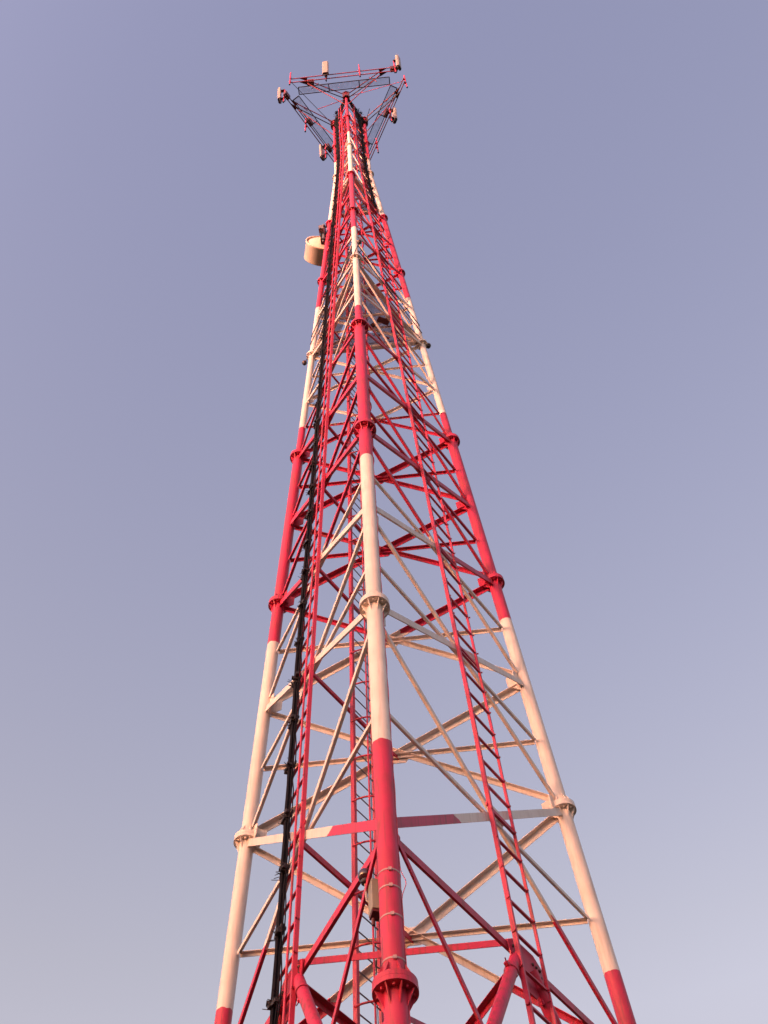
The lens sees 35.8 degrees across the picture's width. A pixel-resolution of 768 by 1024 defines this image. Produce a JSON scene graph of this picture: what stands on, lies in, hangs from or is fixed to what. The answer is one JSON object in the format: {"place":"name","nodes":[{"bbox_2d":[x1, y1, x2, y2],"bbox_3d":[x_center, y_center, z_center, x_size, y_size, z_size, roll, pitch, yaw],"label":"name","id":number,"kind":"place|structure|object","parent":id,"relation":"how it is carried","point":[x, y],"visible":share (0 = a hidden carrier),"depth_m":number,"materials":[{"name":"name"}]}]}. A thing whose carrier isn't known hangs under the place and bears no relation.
{"place":"outdoors","nodes":[
{"label":"outdoors","id":0,"kind":"place"},
{"bbox_2d":[0,0,767,1023],"label":"sky","id":1,"kind":"structure","parent":0,"point":[573,194],"materials":[{"name":"blue"}]},
{"label":"ground","id":2,"kind":"structure","parent":0,"visible":0},
{"bbox_2d":[214,93,635,1023],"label":"lattice tower","id":3,"kind":"structure","parent":2,"relation":"on","point":[394,991],"depth_m":19.08,"materials":[{"name":"metal"}]},
{"bbox_2d":[279,105,344,1023],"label":"cable rack","id":4,"kind":"object","parent":3,"relation":"attached to","point":[295,925],"visible":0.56,"depth_m":19.14,"materials":[{"name":"red metal"}]},
{"bbox_2d":[262,100,344,1023],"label":"cable bundle","id":5,"kind":"object","parent":4,"relation":"attached to","point":[273,1002],"visible":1,"depth_m":19.00,"materials":[{"name":"black rubber"}]},
{"bbox_2d":[304,224,341,266],"bbox_3d":[-2.085,-9.233,40.867,1.231,1.750,1.196,9,-59,-9],"label":"drum antenna","id":6,"kind":"object","parent":3,"relation":"attached to","point":[314,250],"visible":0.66,"depth_m":40.43,"materials":[{"name":"metal"}]},
{"bbox_2d":[283,90,363,176],"bbox_3d":[-2.134,-16.865,51.871,2.206,2.914,4.640,-32,-62,16],"label":"antenna frame","id":7,"kind":"object","parent":3,"relation":"attached to","point":[294,106],"visible":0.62,"depth_m":51.77,"materials":[{"name":"red metal"}]},
{"bbox_2d":[278,87,285,103],"bbox_3d":[-4.419,-17.998,51.480,0.424,2.337,0.281,-6,-58,1],"label":"panel antenna","id":8,"kind":"object","parent":7,"relation":"attached to","point":[280,97],"visible":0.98,"depth_m":51.05,"materials":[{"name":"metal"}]},
{"bbox_2d":[283,91,289,100],"bbox_3d":[-4.193,-17.909,51.176,0.170,0.583,0.300,-32,-62,16],"label":"radio unit","id":9,"kind":"object","parent":7,"relation":"attached to","point":[286,95],"visible":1,"depth_m":51.03,"materials":[{"name":"metal"}]},
{"bbox_2d":[306,118,312,126],"bbox_3d":[-3.251,-17.024,51.958,0.170,0.583,0.300,-32,-62,16],"label":"radio unit","id":10,"kind":"object","parent":7,"relation":"attached to","point":[311,122],"visible":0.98,"depth_m":51.83,"materials":[{"name":"metal"}]},
{"bbox_2d":[319,145,327,160],"bbox_3d":[-2.673,-15.979,52.837,0.417,2.337,0.270,-32,-62,16],"label":"panel antenna","id":11,"kind":"object","parent":7,"relation":"attached to","point":[322,153],"visible":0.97,"depth_m":52.56,"materials":[{"name":"metal"}]},
{"bbox_2d":[326,143,331,152],"bbox_3d":[-2.438,-16.061,52.545,0.170,0.583,0.300,-32,-62,16],"label":"radio unit","id":12,"kind":"object","parent":7,"relation":"attached to","point":[328,149],"visible":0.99,"depth_m":52.42,"materials":[{"name":"metal"}]},
{"bbox_2d":[289,61,396,123],"bbox_3d":[-1.651,-17.802,51.308,4.640,2.914,2.173,-6,-58,1],"label":"antenna frame","id":13,"kind":"object","parent":3,"relation":"attached to","point":[380,72],"visible":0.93,"depth_m":50.88,"materials":[{"name":"red paint"}]},
{"bbox_2d":[307,79,313,85],"bbox_3d":[-3.152,-18.431,51.020,0.300,0.583,0.170,-6,-58,1],"label":"radio unit","id":14,"kind":"object","parent":13,"relation":"on","point":[310,82],"visible":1,"depth_m":50.87,"materials":[{"name":"metal"}]},
{"bbox_2d":[322,61,328,81],"bbox_3d":[-2.497,-18.884,51.022,0.270,2.337,0.417,-6,-58,1],"label":"panel antenna","id":15,"kind":"object","parent":13,"relation":"attached to","point":[325,68],"visible":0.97,"depth_m":50.81,"materials":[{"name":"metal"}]},
{"bbox_2d":[393,54,400,72],"bbox_3d":[0.533,-19.170,50.998,0.417,2.337,0.270,-31,-61,15],"label":"panel antenna","id":16,"kind":"object","parent":13,"relation":"attached to","point":[397,61],"visible":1,"depth_m":50.74,"materials":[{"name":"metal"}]},
{"bbox_2d":[336,178,378,217],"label":"service platform","id":17,"kind":"structure","parent":3,"relation":"attached to","point":[359,186],"depth_m":41.34,"materials":[{"name":"paint"}]},
{"bbox_2d":[353,239,361,255],"bbox_3d":[-0.715,-7.094,31.834,0.273,0.878,0.152,-6,-58,1],"label":"obstruction light","id":18,"kind":"object","parent":3,"relation":"attached to","point":[359,241],"visible":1,"depth_m":32.06,"materials":[{"name":"metal"}]},
{"bbox_2d":[343,116,383,1023],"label":"climbing ladder","id":19,"kind":"object","parent":3,"relation":"attached to","point":[357,1004],"visible":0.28,"depth_m":19.05,"materials":[{"name":"red metal"}]},
{"bbox_2d":[357,868,372,902],"bbox_3d":[-0.192,3.941,12.479,0.164,0.474,0.164,22,-61,-16],"label":"obstruction light","id":20,"kind":"object","parent":3,"relation":"attached to","point":[362,875],"visible":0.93,"depth_m":12.54,"materials":[{"name":"metal"}]},
{"bbox_2d":[310,245,421,355],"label":"service platform","id":21,"kind":"structure","parent":3,"relation":"attached to","point":[384,321],"depth_m":32.70,"materials":[{"name":"paint"}]},
{"bbox_2d":[352,75,407,176],"bbox_3d":[-0.156,-16.663,52.100,2.667,2.914,4.040,-6,-58,1],"label":"antenna frame","id":22,"kind":"object","parent":3,"relation":"attached to","point":[396,92],"visible":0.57,"depth_m":51.67,"materials":[{"name":"red metal"}]},
{"bbox_2d":[383,109,389,117],"bbox_3d":[0.109,-17.376,51.849,0.170,0.583,0.300,20,-61,-15],"label":"radio unit","id":23,"kind":"object","parent":22,"relation":"attached to","point":[387,113],"visible":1,"depth_m":51.71,"materials":[{"name":"metal"}]},
{"bbox_2d":[389,107,396,123],"bbox_3d":[0.379,-17.371,52.119,0.417,2.337,0.270,20,-61,-15],"label":"panel antenna","id":24,"kind":"object","parent":22,"relation":"attached to","point":[394,114],"visible":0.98,"depth_m":51.90,"materials":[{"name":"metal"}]},
{"bbox_2d":[359,269,410,1023],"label":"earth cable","id":25,"kind":"object","parent":3,"relation":"attached to","point":[387,681],"visible":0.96,"depth_m":14.65,"materials":[{"name":"red metal"}]},
{"bbox_2d":[368,866,405,966],"bbox_3d":[0.044,4.066,11.799,0.266,1.287,0.581,10,-59,-9],"label":"junction cabinet","id":26,"kind":"object","parent":3,"relation":"attached to","point":[373,901],"visible":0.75,"depth_m":12.08,"materials":[{"name":"white metal"}]},
{"bbox_2d":[408,326,430,348],"bbox_3d":[0.800,-4.994,33.089,1.232,0.588,0.169,32,-65,-21],"label":"obstruction light","id":27,"kind":"object","parent":3,"relation":"attached to","point":[428,345],"visible":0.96,"depth_m":33.07,"materials":[{"name":"metal"}]},
{"bbox_2d":[353,104,556,1023],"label":"cable rack","id":28,"kind":"object","parent":3,"relation":"attached to","point":[504,872],"visible":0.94,"depth_m":18.99,"materials":[{"name":"red metal"}]},
{"bbox_2d":[348,99,377,209],"bbox_3d":[-0.780,-13.995,45.920,0.419,13.853,1.267,-32,-62,16],"label":"cable bundle","id":29,"kind":"object","parent":28,"relation":"attached to","point":[363,143],"visible":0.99,"depth_m":46.06,"materials":[{"name":"black rubber"}]}
]}

